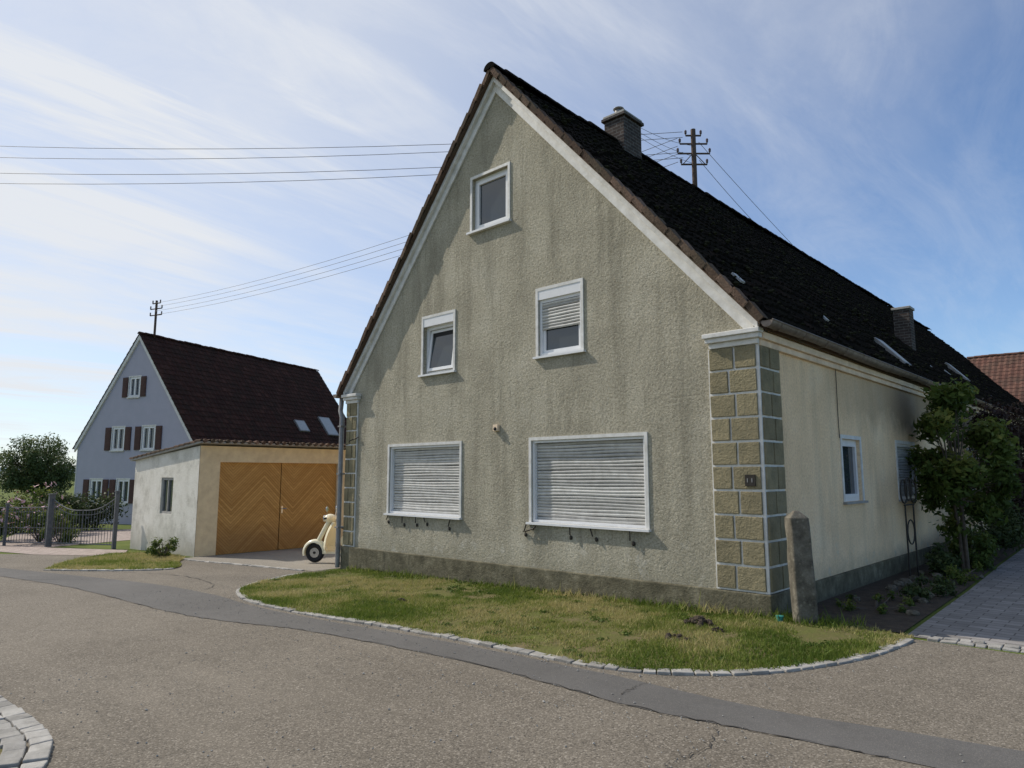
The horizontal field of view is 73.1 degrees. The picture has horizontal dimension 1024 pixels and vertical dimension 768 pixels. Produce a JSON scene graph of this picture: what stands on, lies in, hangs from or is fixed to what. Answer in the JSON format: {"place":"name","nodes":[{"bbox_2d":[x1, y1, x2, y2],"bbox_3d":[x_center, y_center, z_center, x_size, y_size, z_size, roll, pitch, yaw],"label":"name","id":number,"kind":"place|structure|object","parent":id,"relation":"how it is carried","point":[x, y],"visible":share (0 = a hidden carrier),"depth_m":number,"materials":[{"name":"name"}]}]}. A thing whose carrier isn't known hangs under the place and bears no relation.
{"place":"outdoors","nodes":[
{"label":"outdoors","id":0,"kind":"place"},
{"bbox_2d":[43,551,184,569],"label":"island grass","id":1,"kind":"structure","parent":0,"point":[127,560],"depth_m":16.12,"materials":[{"name":"green plant"}]},
{"bbox_2d":[188,545,341,570],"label":"yard paving","id":2,"kind":"structure","parent":0,"point":[291,558],"depth_m":16.55,"materials":[{"name":"concrete"}]},
{"bbox_2d":[302,506,342,561],"bbox_3d":[-3.843,3.385,15.540,1.779,1.261,0.866,-1,-8,8],"label":"vintage scooter","id":3,"kind":"object","parent":2,"relation":"on","point":[315,550],"visible":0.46,"depth_m":15.55,"materials":[{"name":"metal"}]},
{"bbox_2d":[0,554,1023,767],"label":"asphalt road","id":4,"kind":"structure","parent":0,"point":[48,631],"depth_m":5.35,"materials":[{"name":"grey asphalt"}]},
{"bbox_2d":[4,576,887,756],"bbox_3d":[-4.174,3.100,9.240,16.483,0.369,0.348,-6,-10,38],"label":"road seam","id":5,"kind":"object","parent":4,"relation":"on","point":[533,679],"visible":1,"depth_m":5.46,"materials":[{"name":"black asphalt"}]},
{"bbox_2d":[0,568,1023,767],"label":"road patch strip","id":6,"kind":"object","parent":4,"relation":"on","point":[931,751],"visible":1,"depth_m":5.54,"materials":[{"name":"asphalt"}]},
{"bbox_2d":[664,723,718,767],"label":"road crack","id":7,"kind":"object","parent":4,"relation":"on","point":[694,752],"visible":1,"depth_m":4.23,"materials":[{"name":"grey asphalt"}]},
{"bbox_2d":[0,481,1023,654],"bbox_3d":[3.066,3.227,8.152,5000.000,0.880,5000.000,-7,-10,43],"label":"ground","id":8,"kind":"structure","parent":0,"point":[123,545],"depth_m":20.85,"materials":[{"name":"grey concrete"}]},
{"bbox_2d":[0,504,34,538],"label":"bush","id":9,"kind":"object","parent":8,"relation":"on","point":[9,533],"visible":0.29,"depth_m":24.96,"materials":[{"name":"green plant"}]},
{"bbox_2d":[0,503,46,545],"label":"metal fence","id":10,"kind":"object","parent":8,"relation":"on","point":[5,522],"visible":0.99,"depth_m":22.68,"materials":[{"name":"grey metal"}]},
{"bbox_2d":[0,695,52,767],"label":"kerb stones","id":11,"kind":"object","parent":8,"relation":"on","point":[18,726],"visible":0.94,"depth_m":4.53,"materials":[{"name":"stone"}]},
{"bbox_2d":[0,431,75,502],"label":"background tree","id":12,"kind":"object","parent":8,"relation":"on","point":[34,468],"visible":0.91,"depth_m":59.24,"materials":[{"name":"green plant"}]},
{"bbox_2d":[0,481,77,541],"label":"rose bush","id":13,"kind":"object","parent":8,"relation":"on","point":[21,502],"visible":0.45,"depth_m":23.88,"materials":[{"name":"green plant"}]},
{"bbox_2d":[21,485,88,533],"bbox_3d":[-18.428,5.092,28.102,3.021,2.097,2.371,-7,-10,43],"label":"bush","id":14,"kind":"object","parent":8,"relation":"on","point":[72,500],"visible":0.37,"depth_m":27.91,"materials":[{"name":"green plant"}]},
{"bbox_2d":[33,502,80,542],"bbox_3d":[-15.229,4.692,23.191,1.079,1.436,1.415,-7,-10,43],"label":"bush","id":15,"kind":"object","parent":8,"relation":"on","point":[43,531],"visible":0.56,"depth_m":23.18,"materials":[{"name":"green plant"}]},
{"bbox_2d":[0,529,130,555],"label":"entrance pavers","id":16,"kind":"object","parent":8,"relation":"on","point":[41,549],"visible":0.62,"depth_m":22.76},
{"bbox_2d":[0,488,131,532],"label":"garden hedge","id":17,"kind":"object","parent":8,"relation":"on","point":[92,505],"visible":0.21,"depth_m":30.44,"materials":[{"name":"green plant"}]},
{"bbox_2d":[44,491,120,548],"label":"driveway gate","id":18,"kind":"structure","parent":8,"relation":"on","point":[50,521],"depth_m":21.43,"materials":[{"name":"metal"}]},
{"bbox_2d":[43,568,173,570],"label":"kerb stones","id":19,"kind":"object","parent":8,"relation":"on","point":[107,569],"visible":0.45,"depth_m":14.74,"materials":[{"name":"stone"}]},
{"bbox_2d":[75,342,189,523],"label":"walls","id":20,"kind":"structure","parent":8,"relation":"on","point":[153,406],"depth_m":35.89,"materials":[{"name":"paint"}]},
{"bbox_2d":[82,375,161,504],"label":"windows","id":21,"kind":"structure","parent":20,"relation":"attached to","point":[150,439],"depth_m":35.73,"materials":[{"name":"white plastic"}]},
{"bbox_2d":[74,335,192,496],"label":"verge","id":22,"kind":"structure","parent":20,"relation":"attached to","point":[112,384],"depth_m":36.42,"materials":[{"name":"white paint"}]},
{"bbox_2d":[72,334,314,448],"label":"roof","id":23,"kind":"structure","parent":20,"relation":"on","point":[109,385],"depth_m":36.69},
{"bbox_2d":[139,333,346,443],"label":"roof","id":24,"kind":"structure","parent":20,"relation":"on","point":[216,394],"depth_m":39.60,"materials":[{"name":"brown tile"}]},
{"bbox_2d":[150,300,162,336],"bbox_3d":[-19.146,-3.364,37.111,0.901,2.320,0.120,-3,-8,23],"label":"roof mast","id":25,"kind":"object","parent":24,"relation":"on","point":[156,303],"visible":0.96,"depth_m":37.12,"materials":[{"name":"grey metal"}]},
{"bbox_2d":[137,331,318,370],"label":"ridge","id":26,"kind":"structure","parent":24,"relation":"on","point":[145,333],"depth_m":41.18,"materials":[{"name":"brown tile"}]},
{"bbox_2d":[294,420,309,431],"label":"skylight","id":27,"kind":"object","parent":24,"relation":"on","point":[301,425],"visible":1,"depth_m":42.39,"materials":[{"name":"glass"}]},
{"bbox_2d":[317,416,338,436],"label":"skylight","id":28,"kind":"object","parent":24,"relation":"attached to","point":[328,426],"visible":0.96,"depth_m":44.89,"materials":[{"name":"glass"}]},
{"bbox_2d":[129,439,345,556],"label":"garage","id":29,"kind":"structure","parent":8,"relation":"on","point":[203,497],"depth_m":19.17,"materials":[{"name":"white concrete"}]},
{"bbox_2d":[161,477,173,513],"bbox_3d":[-9.559,3.109,19.251,0.850,1.000,0.060,-7,-10,43],"label":"garage window","id":30,"kind":"structure","parent":29,"relation":"in","point":[167,487],"depth_m":19.29,"materials":[{"name":"glass"}]},
{"bbox_2d":[215,462,336,554],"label":"wooden doors","id":31,"kind":"structure","parent":29,"relation":"in","point":[250,518],"depth_m":19.33,"materials":[{"name":"brown wood"}]},
{"bbox_2d":[183,558,304,570],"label":"kerb stones","id":32,"kind":"object","parent":8,"relation":"on","point":[245,564],"visible":0.35,"depth_m":15.25,"materials":[{"name":"stone"}]},
{"bbox_2d":[236,573,913,675],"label":"kerb stones","id":33,"kind":"object","parent":8,"relation":"on","point":[754,671],"visible":0.44,"depth_m":6.47,"materials":[{"name":"stone"}]},
{"bbox_2d":[333,61,1023,616],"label":"farmhouse","id":34,"kind":"object","parent":8,"relation":"on","point":[611,359],"visible":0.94,"depth_m":11.11,"materials":[{"name":"paint"}]},
{"bbox_2d":[383,441,461,519],"bbox_3d":[-1.634,1.779,12.856,2.180,1.365,0.210,-7,-10,43],"label":"window","id":35,"kind":"structure","parent":34,"relation":"in","point":[425,480],"depth_m":12.88,"materials":[{"name":"white paint"}]},
{"bbox_2d":[418,309,455,376],"bbox_3d":[-1.332,-0.742,12.936,1.020,1.165,0.241,-7,-10,43],"label":"tilted window","id":36,"kind":"structure","parent":34,"relation":"in","point":[441,327],"depth_m":12.98,"materials":[{"name":"white paint"}]},
{"bbox_2d":[466,161,511,235],"bbox_3d":[-0.375,-3.282,12.316,1.070,1.090,0.200,-7,-10,43],"label":"attic window","id":37,"kind":"structure","parent":34,"relation":"in","point":[492,192],"depth_m":12.37,"materials":[{"name":"white paint"}]},
{"bbox_2d":[533,278,585,359],"bbox_3d":[0.775,-1.014,10.940,1.030,1.165,0.200,-7,-10,43],"label":"half shuttered window","id":38,"kind":"structure","parent":34,"relation":"in","point":[561,304],"depth_m":10.95,"materials":[{"name":"white paint"}]},
{"bbox_2d":[526,432,651,531],"bbox_3d":[1.106,1.443,10.296,2.250,1.365,0.210,-7,-10,43],"label":"window","id":39,"kind":"structure","parent":34,"relation":"in","point":[593,480],"depth_m":10.27,"materials":[{"name":"white paint"}]},
{"bbox_2d":[840,434,868,504],"bbox_3d":[5.296,1.338,10.839,0.190,1.055,1.000,-7,-10,43],"label":"side window","id":40,"kind":"structure","parent":34,"relation":"in","point":[849,468],"depth_m":10.95,"materials":[{"name":"white paint"}]},
{"bbox_2d":[895,440,921,501],"bbox_3d":[7.426,1.643,13.085,0.200,1.115,1.340,-7,-10,43],"label":"side window","id":41,"kind":"structure","parent":34,"relation":"in","point":[903,469],"depth_m":13.11,"materials":[{"name":"white paint"}]},
{"bbox_2d":[789,545,1017,632],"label":"planting bed soil","id":42,"kind":"structure","parent":8,"relation":"on","point":[895,621],"depth_m":9.13,"materials":[{"name":"brown soil"}]},
{"bbox_2d":[834,589,915,614],"bbox_3d":[4.719,2.831,8.955,0.872,0.205,1.346,-7,-10,43],"label":"bed shrub","id":43,"kind":"object","parent":42,"relation":"on","point":[878,598],"visible":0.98,"depth_m":8.83,"materials":[{"name":"green plant"}]},
{"bbox_2d":[899,477,918,575],"bbox_3d":[6.675,2.393,11.566,0.028,1.662,0.968,-7,-10,43],"label":"metal trellis","id":44,"kind":"object","parent":42,"relation":"on","point":[905,505],"visible":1,"depth_m":11.57,"materials":[{"name":"metal"}]},
{"bbox_2d":[849,570,983,615],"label":"garden stones","id":45,"kind":"object","parent":42,"relation":"on","point":[900,582],"visible":0.48,"depth_m":10.17,"materials":[{"name":"grey stone"}]},
{"bbox_2d":[899,572,958,602],"bbox_3d":[5.776,2.881,9.667,0.694,0.402,1.477,-7,-10,43],"label":"bed shrub","id":46,"kind":"object","parent":42,"relation":"on","point":[919,590],"visible":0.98,"depth_m":9.64,"materials":[{"name":"green plant"}]},
{"bbox_2d":[923,542,963,575],"bbox_3d":[7.390,3.041,11.851,0.531,0.669,1.004,-7,-10,43],"label":"bed shrub","id":47,"kind":"object","parent":42,"relation":"on","point":[942,558],"visible":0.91,"depth_m":11.68,"materials":[{"name":"green plant"}]},
{"bbox_2d":[941,561,983,585],"bbox_3d":[7.199,3.045,11.070,0.445,0.396,1.449,-7,-10,43],"label":"bed shrub","id":48,"kind":"object","parent":42,"relation":"on","point":[950,571],"visible":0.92,"depth_m":10.91,"materials":[{"name":"green plant"}]},
{"bbox_2d":[904,374,1023,569],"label":"young tree","id":49,"kind":"object","parent":42,"relation":"on","point":[953,477],"visible":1,"depth_m":12.39,"materials":[{"name":"green plant"}]},
{"bbox_2d":[946,527,1001,569],"bbox_3d":[8.694,3.130,12.998,0.916,0.818,1.559,-7,-10,43],"label":"bed shrub","id":50,"kind":"object","parent":42,"relation":"on","point":[981,549],"visible":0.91,"depth_m":12.71,"materials":[{"name":"green plant"}]},
{"bbox_2d":[949,496,1023,556],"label":"bed shrub","id":51,"kind":"object","parent":42,"relation":"on","point":[1009,533],"visible":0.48,"depth_m":13.95,"materials":[{"name":"green plant"}]},
{"bbox_2d":[960,395,1023,546],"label":"purple plum tree","id":52,"kind":"object","parent":42,"relation":"on","point":[1018,430],"visible":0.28,"depth_m":16.39,"materials":[{"name":"green plant"}]},
{"bbox_2d":[992,418,1023,512],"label":"tall shrub","id":53,"kind":"object","parent":42,"relation":"on","point":[1017,455],"depth_m":19.42,"materials":[{"name":"green plant"}]},
{"bbox_2d":[908,548,1023,649],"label":"driveway pavers","id":54,"kind":"object","parent":8,"relation":"on","point":[989,608],"visible":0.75,"depth_m":8.49,"materials":[{"name":"grey concrete"}]},
{"bbox_2d":[918,634,1023,652],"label":"kerb stones","id":55,"kind":"object","parent":8,"relation":"on","point":[982,644],"visible":0.51,"depth_m":6.94,"materials":[{"name":"stone"}]},
{"bbox_2d":[967,351,1023,401],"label":"red roof barn","id":56,"kind":"structure","parent":8,"relation":"on","point":[1004,371],"depth_m":43.10,"materials":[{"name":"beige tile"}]},
{"bbox_2d":[0,0,1023,467],"label":"sky","id":57,"kind":"structure","parent":0,"point":[883,140],"materials":[{"name":"blue"}]},
{"bbox_2d":[238,565,913,671],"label":"lawn grass","id":58,"kind":"structure","parent":0,"point":[294,597],"depth_m":8.12,"materials":[{"name":"green plant"}]},
{"bbox_2d":[665,632,690,641],"bbox_3d":[1.685,2.610,7.118,0.300,0.071,0.243,-7,-10,43],"label":"soil clod","id":59,"kind":"object","parent":58,"relation":"on","point":[667,635],"visible":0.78,"depth_m":7.09,"materials":[{"name":"brown soil"}]},
{"bbox_2d":[684,615,716,626],"bbox_3d":[2.114,2.685,7.840,0.316,0.114,0.326,1,-8,-6],"label":"soil clod","id":60,"kind":"object","parent":58,"relation":"on","point":[701,619],"visible":0.97,"depth_m":7.80,"materials":[{"name":"brown soil"}]},
{"bbox_2d":[711,627,724,631],"bbox_3d":[2.229,2.655,7.491,0.151,0.050,0.120,-2,-8,18],"label":"soil clod","id":61,"kind":"object","parent":58,"relation":"on","point":[715,628],"visible":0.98,"depth_m":7.47,"materials":[{"name":"brown soil"}]},
{"bbox_2d":[775,615,783,621],"bbox_3d":[3.100,2.724,8.005,0.092,0.080,0.092,-7,-10,43],"label":"teal pot","id":62,"kind":"object","parent":58,"relation":"on","point":[780,617],"visible":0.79,"depth_m":7.97,"materials":[{"name":"plastic"}]},
{"bbox_2d":[784,511,818,623],"bbox_3d":[3.363,2.220,8.009,0.291,1.480,0.225,0,-7,-1],"label":"stone post","id":63,"kind":"object","parent":58,"relation":"on","point":[803,591],"visible":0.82,"depth_m":7.93,"materials":[{"name":"grey stone"}]},
{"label":"lawn island soil","id":64,"kind":"structure","parent":0,"visible":0},
{"bbox_2d":[143,546,176,554],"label":"corner weed","id":65,"kind":"object","parent":64,"relation":"on","point":[147,551],"visible":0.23,"depth_m":17.83,"materials":[{"name":"green plant"}]},
{"bbox_2d":[147,536,180,557],"bbox_3d":[-8.809,4.150,17.473,0.626,0.596,0.778,-7,-10,43],"label":"shrub","id":66,"kind":"object","parent":64,"relation":"on","point":[156,544],"visible":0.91,"depth_m":17.39,"materials":[{"name":"green plant"}]},
{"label":"verge soil","id":67,"kind":"structure","parent":0,"visible":0},
{"bbox_3d":[-24.509,-1.475,20.286,0.304,13.200,1.200,-7,-10,43],"label":"utility pole","id":68,"kind":"object","parent":67,"relation":"on","visible":0},
{"bbox_2d":[0,128,791,313],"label":"power lines","id":69,"kind":"object","parent":68,"relation":"attached to","point":[335,179],"visible":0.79,"depth_m":19.44,"materials":[{"name":"metal"}]}
]}

